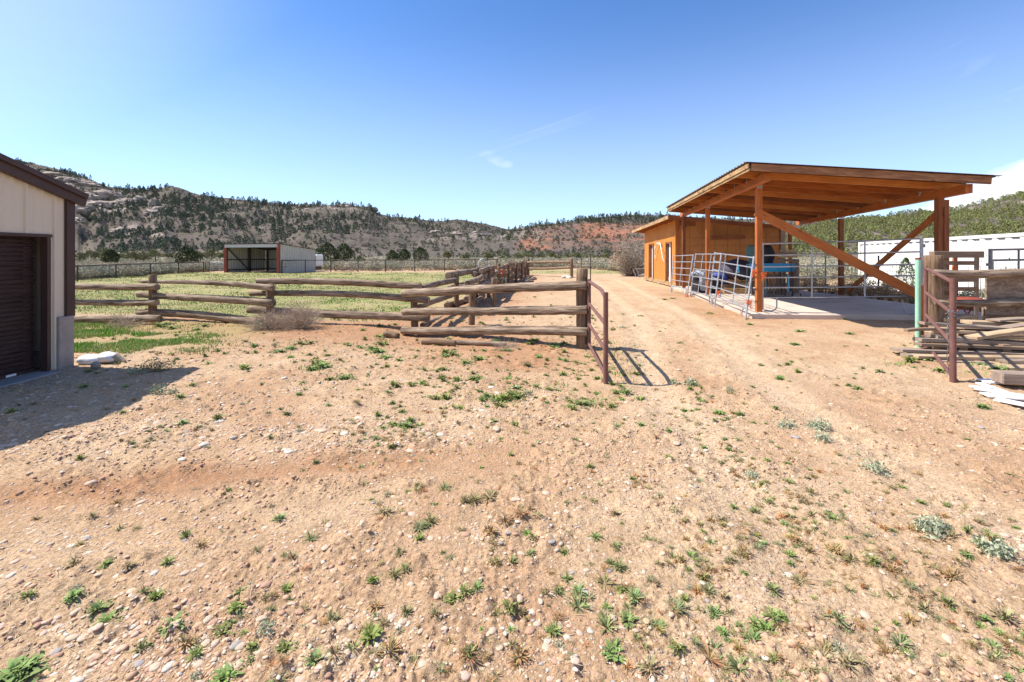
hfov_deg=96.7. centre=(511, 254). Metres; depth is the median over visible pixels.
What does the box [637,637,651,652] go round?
weed mat
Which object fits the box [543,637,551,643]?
stone
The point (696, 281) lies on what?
dark crate
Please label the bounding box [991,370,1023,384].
timber block
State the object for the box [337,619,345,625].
stone
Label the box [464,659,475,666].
stone
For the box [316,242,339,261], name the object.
juniper
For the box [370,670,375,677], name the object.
stone
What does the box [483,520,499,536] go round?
spiky weed
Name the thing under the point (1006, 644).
weed mat
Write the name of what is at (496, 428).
stone
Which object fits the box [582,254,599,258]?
juniper
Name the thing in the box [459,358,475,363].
weed rosette
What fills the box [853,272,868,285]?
green weed
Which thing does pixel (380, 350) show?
weed rosette
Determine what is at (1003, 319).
lumber board
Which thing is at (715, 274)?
blanket
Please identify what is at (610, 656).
weed rosette
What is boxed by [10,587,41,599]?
weed rosette
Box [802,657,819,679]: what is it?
weed mat
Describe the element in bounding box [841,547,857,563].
spiky weed
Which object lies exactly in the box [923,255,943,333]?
gate post
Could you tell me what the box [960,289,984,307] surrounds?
green weed
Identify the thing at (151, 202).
rock outcrop
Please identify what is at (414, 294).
log fence
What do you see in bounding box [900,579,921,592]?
weed mat
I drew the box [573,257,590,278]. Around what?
wire gate
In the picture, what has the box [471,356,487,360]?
weed rosette
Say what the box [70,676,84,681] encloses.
stone
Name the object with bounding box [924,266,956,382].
pipe gate
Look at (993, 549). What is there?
sage seedling
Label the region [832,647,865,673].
spiky weed
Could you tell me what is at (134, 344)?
grass
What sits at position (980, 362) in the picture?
lumber board
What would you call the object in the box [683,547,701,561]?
weed rosette
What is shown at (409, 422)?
weeds
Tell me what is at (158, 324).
weed rosette
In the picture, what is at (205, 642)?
stone
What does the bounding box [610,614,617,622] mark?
stone
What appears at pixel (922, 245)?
stock gate
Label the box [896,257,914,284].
pine sapling
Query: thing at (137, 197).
rock outcrop
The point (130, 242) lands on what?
pinyon pine
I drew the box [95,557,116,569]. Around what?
weed rosette
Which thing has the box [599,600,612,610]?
spiky weed
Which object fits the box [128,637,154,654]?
spiky weed
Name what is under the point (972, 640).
spiky weed
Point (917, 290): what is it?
pipe post
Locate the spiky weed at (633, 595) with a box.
[626,586,646,605]
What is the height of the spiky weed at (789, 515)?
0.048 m
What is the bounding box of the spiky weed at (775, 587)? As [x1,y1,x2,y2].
[763,580,783,597]
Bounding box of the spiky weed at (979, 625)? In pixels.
[972,620,988,629]
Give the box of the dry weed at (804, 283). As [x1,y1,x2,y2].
[802,281,818,291]
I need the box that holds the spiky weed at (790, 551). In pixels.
[782,548,801,558]
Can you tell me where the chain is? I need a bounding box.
[945,306,958,372]
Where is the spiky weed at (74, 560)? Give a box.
[60,552,84,567]
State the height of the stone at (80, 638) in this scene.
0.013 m
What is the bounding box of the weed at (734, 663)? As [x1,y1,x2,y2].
[716,652,764,680]
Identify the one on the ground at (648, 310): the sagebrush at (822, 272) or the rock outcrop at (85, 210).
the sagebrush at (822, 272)
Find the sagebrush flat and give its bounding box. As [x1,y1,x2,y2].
[75,248,857,280]
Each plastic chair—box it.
[745,245,766,295]
[764,245,781,294]
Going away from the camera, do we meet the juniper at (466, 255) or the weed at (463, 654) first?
the weed at (463, 654)
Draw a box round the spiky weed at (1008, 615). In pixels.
[979,601,1018,625]
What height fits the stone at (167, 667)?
0.019 m
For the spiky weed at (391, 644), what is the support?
on the ground at (648, 310)
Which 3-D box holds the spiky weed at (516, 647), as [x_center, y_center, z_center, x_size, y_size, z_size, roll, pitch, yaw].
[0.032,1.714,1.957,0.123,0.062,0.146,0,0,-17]
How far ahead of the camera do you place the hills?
251.76 m
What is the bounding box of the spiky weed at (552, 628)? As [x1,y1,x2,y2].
[544,617,561,639]
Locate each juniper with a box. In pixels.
[75,251,89,260]
[86,248,101,259]
[100,249,120,262]
[119,252,130,259]
[125,249,146,260]
[137,250,153,260]
[148,248,163,260]
[161,251,177,257]
[174,246,200,261]
[196,250,209,260]
[205,247,220,259]
[214,251,223,259]
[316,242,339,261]
[335,243,355,261]
[355,255,365,260]
[385,250,398,260]
[398,249,410,260]
[412,247,428,261]
[443,249,453,258]
[460,253,469,258]
[481,251,493,260]
[513,252,523,258]
[521,251,533,257]
[545,252,557,257]
[570,251,582,258]
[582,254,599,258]
[598,253,607,257]
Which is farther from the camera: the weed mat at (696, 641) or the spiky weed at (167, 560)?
the spiky weed at (167, 560)
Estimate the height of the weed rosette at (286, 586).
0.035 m
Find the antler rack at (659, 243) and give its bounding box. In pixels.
[654,241,663,260]
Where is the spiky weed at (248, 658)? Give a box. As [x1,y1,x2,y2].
[242,655,255,666]
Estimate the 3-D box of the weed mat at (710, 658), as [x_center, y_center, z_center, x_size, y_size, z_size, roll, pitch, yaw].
[0.862,1.718,1.946,0.182,0.046,0.148,0,0,-12]
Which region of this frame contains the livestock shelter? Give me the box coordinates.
[224,243,315,272]
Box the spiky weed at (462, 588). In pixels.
[458,580,470,598]
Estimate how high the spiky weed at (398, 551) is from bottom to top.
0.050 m
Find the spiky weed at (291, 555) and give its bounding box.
[286,549,297,560]
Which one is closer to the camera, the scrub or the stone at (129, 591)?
the stone at (129, 591)
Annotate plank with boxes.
[719,280,754,283]
[719,284,745,287]
[720,288,750,293]
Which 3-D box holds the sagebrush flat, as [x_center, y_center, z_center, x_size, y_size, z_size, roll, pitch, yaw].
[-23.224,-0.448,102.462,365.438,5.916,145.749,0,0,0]
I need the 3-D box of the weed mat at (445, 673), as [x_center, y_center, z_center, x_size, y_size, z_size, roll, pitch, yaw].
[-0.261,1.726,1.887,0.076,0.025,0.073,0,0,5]
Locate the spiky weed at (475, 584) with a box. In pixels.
[471,579,484,593]
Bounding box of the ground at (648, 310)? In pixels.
[0,266,1023,681]
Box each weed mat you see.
[240,644,258,659]
[265,589,280,601]
[271,667,295,681]
[275,648,296,665]
[297,601,311,614]
[344,637,363,654]
[361,645,383,658]
[370,500,399,516]
[381,564,403,580]
[407,518,429,531]
[418,513,439,524]
[433,595,459,609]
[433,660,448,677]
[437,480,453,493]
[443,666,455,676]
[457,494,471,504]
[464,490,484,504]
[477,488,501,503]
[483,674,499,681]
[489,511,513,526]
[490,608,505,623]
[503,505,529,517]
[503,648,534,672]
[517,606,529,615]
[533,630,547,643]
[538,585,555,599]
[552,608,566,622]
[561,591,599,613]
[564,651,574,663]
[581,591,599,600]
[590,569,623,595]
[604,633,630,654]
[623,580,639,587]
[623,601,635,610]
[629,625,653,636]
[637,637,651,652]
[639,615,655,627]
[663,595,690,617]
[690,633,704,646]
[694,639,729,674]
[704,584,718,598]
[708,639,724,651]
[716,658,737,681]
[753,654,772,670]
[771,619,794,634]
[779,662,797,680]
[782,571,823,595]
[796,624,808,636]
[802,486,822,496]
[802,641,856,677]
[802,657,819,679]
[810,638,830,647]
[840,624,860,634]
[850,652,872,668]
[863,631,899,662]
[885,589,898,600]
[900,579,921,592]
[911,590,936,602]
[930,613,949,627]
[934,647,959,667]
[998,638,1021,653]
[1003,659,1023,672]
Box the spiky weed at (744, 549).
[737,543,755,557]
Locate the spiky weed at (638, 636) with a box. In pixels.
[631,630,641,644]
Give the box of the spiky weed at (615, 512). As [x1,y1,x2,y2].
[609,507,621,515]
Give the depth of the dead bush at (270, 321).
10.46 m
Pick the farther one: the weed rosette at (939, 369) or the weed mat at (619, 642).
the weed rosette at (939, 369)
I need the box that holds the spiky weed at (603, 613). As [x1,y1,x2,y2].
[595,610,608,619]
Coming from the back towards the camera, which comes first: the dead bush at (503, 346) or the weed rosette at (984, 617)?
the dead bush at (503, 346)
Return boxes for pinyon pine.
[105,234,113,241]
[119,247,128,258]
[120,243,129,251]
[127,239,132,250]
[134,243,141,250]
[139,229,145,236]
[159,239,169,250]
[196,224,203,231]
[206,239,214,248]
[215,240,223,249]
[233,236,240,242]
[270,228,276,234]
[271,234,277,241]
[298,223,305,230]
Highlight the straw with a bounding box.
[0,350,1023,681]
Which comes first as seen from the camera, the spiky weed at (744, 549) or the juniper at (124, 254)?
the spiky weed at (744, 549)
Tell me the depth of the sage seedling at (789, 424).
4.54 m
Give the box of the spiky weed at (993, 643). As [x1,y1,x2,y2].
[981,635,1009,655]
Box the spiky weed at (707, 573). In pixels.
[696,568,709,582]
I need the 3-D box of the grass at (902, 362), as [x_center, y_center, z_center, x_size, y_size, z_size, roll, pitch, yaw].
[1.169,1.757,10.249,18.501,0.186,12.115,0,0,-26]
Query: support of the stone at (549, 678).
on the ground at (648, 310)
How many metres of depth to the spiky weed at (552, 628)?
2.09 m
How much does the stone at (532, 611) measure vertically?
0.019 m
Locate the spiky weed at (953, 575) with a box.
[925,564,967,584]
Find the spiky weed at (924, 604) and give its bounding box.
[914,597,935,615]
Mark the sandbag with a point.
(103, 357)
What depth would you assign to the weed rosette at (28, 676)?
1.89 m
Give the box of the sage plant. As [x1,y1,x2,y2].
[250,318,269,330]
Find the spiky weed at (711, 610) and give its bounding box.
[706,604,726,619]
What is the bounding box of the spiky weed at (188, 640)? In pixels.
[170,629,198,653]
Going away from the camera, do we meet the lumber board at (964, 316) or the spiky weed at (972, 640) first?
the spiky weed at (972, 640)
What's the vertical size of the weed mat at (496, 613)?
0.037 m
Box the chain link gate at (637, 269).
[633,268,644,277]
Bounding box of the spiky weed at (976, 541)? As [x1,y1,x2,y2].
[968,537,987,552]
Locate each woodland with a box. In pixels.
[15,157,835,256]
[428,212,833,256]
[785,191,1023,256]
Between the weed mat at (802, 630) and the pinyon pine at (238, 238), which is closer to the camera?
the weed mat at (802, 630)
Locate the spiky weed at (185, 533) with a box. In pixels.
[178,528,194,539]
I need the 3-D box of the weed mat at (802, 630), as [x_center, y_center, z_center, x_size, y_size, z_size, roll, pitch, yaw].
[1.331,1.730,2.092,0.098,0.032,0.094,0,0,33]
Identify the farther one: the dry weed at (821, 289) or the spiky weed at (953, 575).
the dry weed at (821, 289)
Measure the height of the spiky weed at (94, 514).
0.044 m
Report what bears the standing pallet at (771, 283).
on the concrete slab
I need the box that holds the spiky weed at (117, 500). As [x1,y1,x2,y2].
[105,497,120,504]
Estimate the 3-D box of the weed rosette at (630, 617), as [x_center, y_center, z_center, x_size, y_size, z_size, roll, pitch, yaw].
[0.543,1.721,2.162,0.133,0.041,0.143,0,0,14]
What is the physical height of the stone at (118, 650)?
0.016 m
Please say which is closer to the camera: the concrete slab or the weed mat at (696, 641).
the weed mat at (696, 641)
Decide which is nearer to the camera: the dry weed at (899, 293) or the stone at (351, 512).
the stone at (351, 512)
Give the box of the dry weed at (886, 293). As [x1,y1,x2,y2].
[876,285,900,300]
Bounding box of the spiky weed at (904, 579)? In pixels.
[896,575,912,584]
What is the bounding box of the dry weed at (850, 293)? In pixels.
[844,282,863,295]
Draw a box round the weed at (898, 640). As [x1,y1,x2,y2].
[876,630,919,656]
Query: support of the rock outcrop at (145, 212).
on the hills
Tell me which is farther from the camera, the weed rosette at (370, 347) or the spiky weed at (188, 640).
the weed rosette at (370, 347)
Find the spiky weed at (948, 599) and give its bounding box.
[930,593,955,609]
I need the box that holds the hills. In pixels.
[25,162,1023,262]
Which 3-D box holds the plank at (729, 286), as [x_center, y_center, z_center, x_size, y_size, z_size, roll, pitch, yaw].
[9.438,1.336,19.300,1.320,0.202,0.500,0,0,0]
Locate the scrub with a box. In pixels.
[17,159,832,257]
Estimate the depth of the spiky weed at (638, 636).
2.06 m
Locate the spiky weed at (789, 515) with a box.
[782,512,797,519]
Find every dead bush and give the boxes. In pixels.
[97,306,146,328]
[132,356,185,372]
[230,300,309,331]
[272,291,331,329]
[490,338,519,349]
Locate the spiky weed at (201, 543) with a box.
[189,536,208,548]
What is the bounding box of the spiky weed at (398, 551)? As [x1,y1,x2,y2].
[392,547,404,555]
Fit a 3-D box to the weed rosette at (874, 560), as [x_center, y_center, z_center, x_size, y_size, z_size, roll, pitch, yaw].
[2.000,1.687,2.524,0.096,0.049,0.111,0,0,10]
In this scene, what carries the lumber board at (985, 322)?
on the lumber board
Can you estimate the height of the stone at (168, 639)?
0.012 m
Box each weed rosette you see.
[0,650,44,681]
[3,657,52,681]
[8,652,55,678]
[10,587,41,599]
[54,586,86,607]
[76,597,115,618]
[87,608,127,626]
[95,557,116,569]
[144,586,171,601]
[146,610,189,637]
[148,321,167,326]
[163,325,181,329]
[198,659,244,681]
[207,620,235,638]
[226,596,247,613]
[230,585,248,596]
[236,363,252,369]
[270,634,300,655]
[272,348,290,352]
[274,581,293,594]
[283,345,296,349]
[299,365,319,370]
[309,359,332,369]
[327,371,355,380]
[348,617,383,648]
[359,344,378,350]
[370,348,386,353]
[377,340,390,345]
[378,353,393,359]
[421,392,441,399]
[439,348,453,353]
[441,589,468,603]
[447,350,461,355]
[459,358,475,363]
[468,373,481,379]
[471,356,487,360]
[488,394,507,402]
[499,598,521,614]
[504,382,524,389]
[505,389,529,398]
[522,528,536,538]
[540,341,565,347]
[574,399,597,406]
[586,529,602,540]
[601,638,631,663]
[613,607,640,629]
[661,635,687,655]
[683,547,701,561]
[715,625,729,636]
[740,614,767,630]
[752,615,781,636]
[859,550,885,567]
[902,355,920,362]
[930,367,944,372]
[978,614,995,626]
[984,364,1013,369]
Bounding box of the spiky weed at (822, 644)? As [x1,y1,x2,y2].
[818,639,833,653]
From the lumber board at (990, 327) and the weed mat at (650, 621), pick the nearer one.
the weed mat at (650, 621)
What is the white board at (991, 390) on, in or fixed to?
on the ground at (648, 310)
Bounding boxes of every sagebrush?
[75,269,92,279]
[799,267,821,279]
[800,268,824,280]
[810,267,832,280]
[844,266,856,278]
[846,269,857,277]
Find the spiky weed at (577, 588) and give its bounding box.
[568,582,585,597]
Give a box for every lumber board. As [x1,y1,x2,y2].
[889,347,1023,354]
[900,353,994,360]
[903,327,946,331]
[912,337,1013,345]
[912,354,1023,359]
[915,342,1023,349]
[917,321,1009,329]
[924,330,1023,334]
[924,333,1023,345]
[933,360,993,363]
[943,314,976,321]
[960,319,1020,325]
[962,328,1023,333]
[963,327,1023,339]
[968,348,1023,351]
[973,364,1023,370]
[985,317,1023,321]
[987,322,1023,330]
[989,336,1023,339]
[995,358,1023,363]
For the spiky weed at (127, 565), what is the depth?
2.53 m
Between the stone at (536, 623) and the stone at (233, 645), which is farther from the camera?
the stone at (536, 623)
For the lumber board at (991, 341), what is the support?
on the lumber board at (970, 346)
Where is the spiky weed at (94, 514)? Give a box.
[86,509,101,518]
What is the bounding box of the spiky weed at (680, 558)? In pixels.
[670,552,688,566]
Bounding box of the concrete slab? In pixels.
[673,286,981,319]
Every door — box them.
[0,236,34,379]
[652,245,652,277]
[669,243,669,281]
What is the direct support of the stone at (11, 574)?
on the ground at (648, 310)
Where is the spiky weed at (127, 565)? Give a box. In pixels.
[120,559,138,570]
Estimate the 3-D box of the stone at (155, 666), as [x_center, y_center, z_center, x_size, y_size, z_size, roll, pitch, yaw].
[-1.518,1.751,1.933,0.049,0.016,0.043,0,0,19]
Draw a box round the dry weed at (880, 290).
[866,285,890,299]
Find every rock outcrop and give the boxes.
[42,171,66,177]
[55,176,80,182]
[75,182,98,186]
[75,204,95,215]
[75,217,86,223]
[85,190,115,199]
[86,200,113,208]
[87,194,102,199]
[108,192,128,199]
[109,226,129,233]
[112,197,136,204]
[133,195,145,202]
[142,210,154,215]
[147,197,160,207]
[150,206,165,212]
[337,203,353,206]
[429,230,441,232]
[469,231,491,235]
[509,227,524,230]
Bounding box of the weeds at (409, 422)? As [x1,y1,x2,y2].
[3,292,1022,681]
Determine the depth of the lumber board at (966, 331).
8.17 m
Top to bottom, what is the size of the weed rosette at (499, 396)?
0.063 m
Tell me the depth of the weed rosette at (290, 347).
8.38 m
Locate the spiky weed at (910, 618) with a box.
[899,612,928,626]
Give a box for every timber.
[777,259,798,260]
[778,255,797,257]
[780,250,797,251]
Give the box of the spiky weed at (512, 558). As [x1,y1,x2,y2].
[499,553,519,566]
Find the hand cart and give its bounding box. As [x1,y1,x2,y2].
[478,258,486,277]
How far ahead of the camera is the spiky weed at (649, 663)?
1.91 m
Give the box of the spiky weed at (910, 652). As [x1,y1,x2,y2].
[898,647,915,660]
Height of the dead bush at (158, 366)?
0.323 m
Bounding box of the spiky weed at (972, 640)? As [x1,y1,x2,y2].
[960,639,979,648]
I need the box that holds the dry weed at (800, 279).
[799,278,809,285]
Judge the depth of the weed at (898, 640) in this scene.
2.01 m
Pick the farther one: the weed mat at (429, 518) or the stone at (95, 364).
the stone at (95, 364)
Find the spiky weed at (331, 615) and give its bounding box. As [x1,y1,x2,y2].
[323,608,347,621]
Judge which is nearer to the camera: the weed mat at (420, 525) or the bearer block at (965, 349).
the weed mat at (420, 525)
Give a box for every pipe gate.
[585,277,607,383]
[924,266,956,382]
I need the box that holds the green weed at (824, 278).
[817,273,833,284]
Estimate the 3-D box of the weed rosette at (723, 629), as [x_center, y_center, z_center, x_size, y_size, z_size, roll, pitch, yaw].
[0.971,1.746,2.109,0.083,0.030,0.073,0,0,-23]
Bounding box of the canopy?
[666,162,1002,315]
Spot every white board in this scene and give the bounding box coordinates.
[969,385,993,388]
[974,387,1023,394]
[975,378,999,383]
[975,382,1008,391]
[979,392,1023,399]
[993,397,1023,406]
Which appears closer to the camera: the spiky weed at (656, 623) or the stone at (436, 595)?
the spiky weed at (656, 623)
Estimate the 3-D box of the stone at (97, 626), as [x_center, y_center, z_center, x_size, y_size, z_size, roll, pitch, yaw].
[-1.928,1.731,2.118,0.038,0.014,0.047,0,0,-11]
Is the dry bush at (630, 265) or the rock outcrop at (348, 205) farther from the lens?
the rock outcrop at (348, 205)
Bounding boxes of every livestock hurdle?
[670,254,693,295]
[690,253,721,306]
[708,252,754,318]
[986,248,1023,269]
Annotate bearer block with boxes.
[913,335,967,354]
[957,335,1010,351]
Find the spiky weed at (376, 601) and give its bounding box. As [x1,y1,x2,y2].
[366,598,386,612]
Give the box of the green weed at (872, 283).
[861,279,876,288]
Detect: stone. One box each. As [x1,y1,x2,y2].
[5,571,16,577]
[6,442,19,445]
[9,559,19,563]
[33,621,40,627]
[39,629,47,635]
[43,667,54,674]
[47,652,63,661]
[48,647,62,655]
[52,623,64,630]
[53,614,61,619]
[55,505,68,509]
[65,634,79,641]
[69,607,81,615]
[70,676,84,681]
[77,635,85,641]
[84,479,97,485]
[87,653,98,660]
[90,361,100,368]
[92,622,102,630]
[115,644,127,652]
[116,577,126,582]
[122,659,130,666]
[126,588,135,594]
[130,631,140,637]
[133,659,144,667]
[135,499,147,503]
[144,582,152,586]
[149,662,160,671]
[150,570,158,575]
[161,661,174,672]
[164,637,172,642]
[174,431,183,434]
[180,570,189,575]
[185,597,195,604]
[192,621,202,629]
[193,659,202,668]
[198,442,208,446]
[200,647,207,655]
[201,639,210,646]
[203,615,210,622]
[208,618,218,625]
[211,639,219,647]
[230,640,240,649]
[233,658,243,668]
[235,642,245,650]
[256,615,267,621]
[260,581,270,588]
[295,609,303,614]
[295,675,303,681]
[313,594,320,599]
[318,429,327,432]
[321,545,328,550]
[324,672,330,677]
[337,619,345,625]
[340,431,348,435]
[348,510,356,514]
[348,624,354,630]
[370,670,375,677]
[383,658,392,664]
[387,613,396,620]
[397,617,407,624]
[418,660,427,669]
[434,591,439,599]
[460,671,470,681]
[462,532,470,536]
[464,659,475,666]
[489,627,496,634]
[493,426,499,431]
[496,643,502,650]
[517,594,522,602]
[525,626,535,634]
[528,608,534,615]
[533,621,540,626]
[542,642,549,651]
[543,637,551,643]
[546,676,552,681]
[551,658,558,664]
[570,657,579,665]
[576,630,582,635]
[603,477,611,480]
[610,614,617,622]
[643,618,649,623]
[649,674,654,681]
[696,671,703,676]
[860,610,871,619]
[918,611,928,618]
[941,633,953,641]
[964,666,977,673]
[999,532,1010,537]
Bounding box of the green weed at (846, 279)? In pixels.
[834,275,853,283]
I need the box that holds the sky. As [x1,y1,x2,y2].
[0,0,1023,228]
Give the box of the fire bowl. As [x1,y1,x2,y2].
[948,297,984,319]
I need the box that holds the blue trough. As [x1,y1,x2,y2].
[749,263,800,298]
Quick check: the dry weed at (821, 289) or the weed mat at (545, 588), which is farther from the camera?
the dry weed at (821, 289)
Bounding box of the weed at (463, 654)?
[450,637,483,668]
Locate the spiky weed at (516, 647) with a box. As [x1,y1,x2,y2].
[504,642,538,666]
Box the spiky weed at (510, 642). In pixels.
[507,639,517,648]
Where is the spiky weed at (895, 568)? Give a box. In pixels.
[886,558,905,576]
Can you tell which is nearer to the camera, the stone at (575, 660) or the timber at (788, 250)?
the stone at (575, 660)
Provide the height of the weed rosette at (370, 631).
0.058 m
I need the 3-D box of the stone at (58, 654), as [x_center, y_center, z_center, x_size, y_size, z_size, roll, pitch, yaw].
[-2.011,1.770,2.003,0.037,0.019,0.055,0,0,39]
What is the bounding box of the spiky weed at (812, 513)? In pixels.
[801,508,817,517]
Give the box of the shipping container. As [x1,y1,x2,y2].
[858,233,1023,298]
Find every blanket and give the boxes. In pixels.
[691,270,711,277]
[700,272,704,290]
[710,272,723,277]
[720,273,727,283]
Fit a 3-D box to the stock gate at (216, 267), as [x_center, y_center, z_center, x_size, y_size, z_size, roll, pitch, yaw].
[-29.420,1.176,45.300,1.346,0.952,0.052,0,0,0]
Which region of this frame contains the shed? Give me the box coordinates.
[632,215,784,286]
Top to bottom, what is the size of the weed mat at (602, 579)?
0.044 m
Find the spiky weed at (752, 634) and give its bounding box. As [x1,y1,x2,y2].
[737,625,761,644]
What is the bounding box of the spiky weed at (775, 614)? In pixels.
[760,605,791,625]
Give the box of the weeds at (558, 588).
[0,294,1021,681]
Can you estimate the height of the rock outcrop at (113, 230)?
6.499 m
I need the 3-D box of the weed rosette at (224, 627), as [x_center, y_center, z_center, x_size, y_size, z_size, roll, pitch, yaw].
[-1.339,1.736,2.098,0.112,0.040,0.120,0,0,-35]
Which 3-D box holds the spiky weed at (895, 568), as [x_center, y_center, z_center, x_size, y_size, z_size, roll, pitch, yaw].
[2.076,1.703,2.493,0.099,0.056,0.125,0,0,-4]
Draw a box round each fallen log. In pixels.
[383,331,399,338]
[421,338,456,345]
[456,340,506,345]
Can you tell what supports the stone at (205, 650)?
on the ground at (648, 310)
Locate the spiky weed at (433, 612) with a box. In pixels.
[428,607,440,619]
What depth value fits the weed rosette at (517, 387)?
5.90 m
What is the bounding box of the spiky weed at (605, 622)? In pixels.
[595,612,617,634]
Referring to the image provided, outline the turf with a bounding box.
[75,271,621,326]
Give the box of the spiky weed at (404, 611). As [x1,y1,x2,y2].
[401,603,412,617]
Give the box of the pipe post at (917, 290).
[915,258,920,347]
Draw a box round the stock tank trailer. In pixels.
[316,254,322,269]
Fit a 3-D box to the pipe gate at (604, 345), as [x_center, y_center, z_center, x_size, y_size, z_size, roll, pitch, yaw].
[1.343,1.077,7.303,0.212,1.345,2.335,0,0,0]
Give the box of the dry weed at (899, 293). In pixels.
[890,289,907,301]
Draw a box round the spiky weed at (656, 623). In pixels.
[651,618,668,627]
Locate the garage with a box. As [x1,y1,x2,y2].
[0,153,88,386]
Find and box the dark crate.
[690,277,720,292]
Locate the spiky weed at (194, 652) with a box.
[183,643,210,662]
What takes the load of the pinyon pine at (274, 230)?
on the hills
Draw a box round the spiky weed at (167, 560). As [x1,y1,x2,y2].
[159,556,173,565]
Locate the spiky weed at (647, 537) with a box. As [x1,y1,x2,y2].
[641,533,652,541]
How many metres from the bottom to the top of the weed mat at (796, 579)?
0.041 m
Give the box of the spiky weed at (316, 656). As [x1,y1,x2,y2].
[302,645,328,668]
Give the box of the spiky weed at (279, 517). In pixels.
[268,512,284,522]
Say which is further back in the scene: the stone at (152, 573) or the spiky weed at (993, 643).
the stone at (152, 573)
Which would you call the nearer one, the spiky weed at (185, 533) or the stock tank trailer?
the spiky weed at (185, 533)
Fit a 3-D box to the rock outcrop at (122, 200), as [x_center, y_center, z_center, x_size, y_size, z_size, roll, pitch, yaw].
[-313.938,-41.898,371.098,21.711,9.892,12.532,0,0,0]
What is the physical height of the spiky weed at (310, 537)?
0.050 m
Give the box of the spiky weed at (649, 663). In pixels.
[633,652,665,678]
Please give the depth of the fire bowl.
9.85 m
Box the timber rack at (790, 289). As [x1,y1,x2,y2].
[777,262,796,290]
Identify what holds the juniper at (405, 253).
on the hills
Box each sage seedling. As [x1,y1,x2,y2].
[125,365,145,374]
[146,382,170,395]
[165,388,179,395]
[254,618,280,639]
[669,378,680,384]
[682,375,699,385]
[743,468,760,479]
[776,417,796,429]
[803,420,821,428]
[809,416,834,431]
[811,430,832,442]
[830,639,847,654]
[860,456,891,476]
[908,513,950,539]
[920,514,952,534]
[970,534,1022,561]
[978,541,1009,561]
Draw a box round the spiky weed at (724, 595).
[718,589,729,601]
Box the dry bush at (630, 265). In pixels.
[608,236,644,275]
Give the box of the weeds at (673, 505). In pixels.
[21,315,981,680]
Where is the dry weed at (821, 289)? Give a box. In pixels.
[810,281,828,292]
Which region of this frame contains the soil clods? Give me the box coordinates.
[0,299,1023,681]
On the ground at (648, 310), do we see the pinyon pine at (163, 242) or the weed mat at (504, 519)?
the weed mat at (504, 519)
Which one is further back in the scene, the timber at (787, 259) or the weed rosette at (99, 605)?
the timber at (787, 259)
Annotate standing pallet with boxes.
[767,274,788,294]
[791,261,798,293]
[929,251,983,322]
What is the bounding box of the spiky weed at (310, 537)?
[303,531,318,542]
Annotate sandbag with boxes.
[76,351,126,364]
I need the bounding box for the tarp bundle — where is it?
[720,259,753,279]
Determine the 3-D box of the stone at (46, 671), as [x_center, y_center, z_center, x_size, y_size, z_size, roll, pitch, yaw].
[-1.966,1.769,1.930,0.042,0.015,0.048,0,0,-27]
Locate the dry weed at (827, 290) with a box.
[820,281,837,293]
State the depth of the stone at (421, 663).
1.90 m
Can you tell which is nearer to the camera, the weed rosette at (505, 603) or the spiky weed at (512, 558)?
the weed rosette at (505, 603)
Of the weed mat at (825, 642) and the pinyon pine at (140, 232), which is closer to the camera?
the weed mat at (825, 642)
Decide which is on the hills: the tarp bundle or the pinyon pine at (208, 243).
the pinyon pine at (208, 243)
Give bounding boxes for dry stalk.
[967,262,984,311]
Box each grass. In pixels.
[74,321,258,354]
[145,298,992,408]
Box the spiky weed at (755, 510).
[746,505,761,513]
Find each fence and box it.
[74,268,587,348]
[75,262,203,281]
[281,259,496,272]
[418,259,526,326]
[527,258,572,277]
[800,255,1014,308]
[930,268,1023,321]
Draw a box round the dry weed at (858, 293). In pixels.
[854,285,872,295]
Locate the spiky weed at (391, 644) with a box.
[378,632,405,662]
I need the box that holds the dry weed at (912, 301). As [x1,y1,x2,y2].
[891,290,914,303]
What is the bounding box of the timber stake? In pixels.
[921,285,923,334]
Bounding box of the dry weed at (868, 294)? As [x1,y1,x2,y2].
[857,283,879,298]
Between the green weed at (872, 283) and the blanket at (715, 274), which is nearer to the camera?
the blanket at (715, 274)
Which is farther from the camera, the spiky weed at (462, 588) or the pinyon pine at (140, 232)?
the pinyon pine at (140, 232)
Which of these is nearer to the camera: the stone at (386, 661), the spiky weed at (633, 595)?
the stone at (386, 661)
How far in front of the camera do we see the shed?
23.60 m
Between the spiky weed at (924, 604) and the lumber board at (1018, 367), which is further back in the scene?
the lumber board at (1018, 367)
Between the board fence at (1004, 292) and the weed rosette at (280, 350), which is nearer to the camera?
the weed rosette at (280, 350)
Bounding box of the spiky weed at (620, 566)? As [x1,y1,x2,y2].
[608,557,630,573]
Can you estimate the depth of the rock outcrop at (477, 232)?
256.54 m
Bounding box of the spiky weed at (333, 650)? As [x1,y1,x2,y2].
[325,640,344,664]
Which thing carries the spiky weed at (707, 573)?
on the ground at (648, 310)
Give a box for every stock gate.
[210,265,222,269]
[762,238,925,314]
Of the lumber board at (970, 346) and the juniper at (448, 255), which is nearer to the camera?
the lumber board at (970, 346)
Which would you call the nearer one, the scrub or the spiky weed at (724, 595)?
the spiky weed at (724, 595)
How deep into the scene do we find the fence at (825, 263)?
17.58 m
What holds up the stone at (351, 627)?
on the ground at (648, 310)
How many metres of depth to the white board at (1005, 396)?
5.46 m
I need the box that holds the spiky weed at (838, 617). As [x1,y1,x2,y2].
[822,608,850,625]

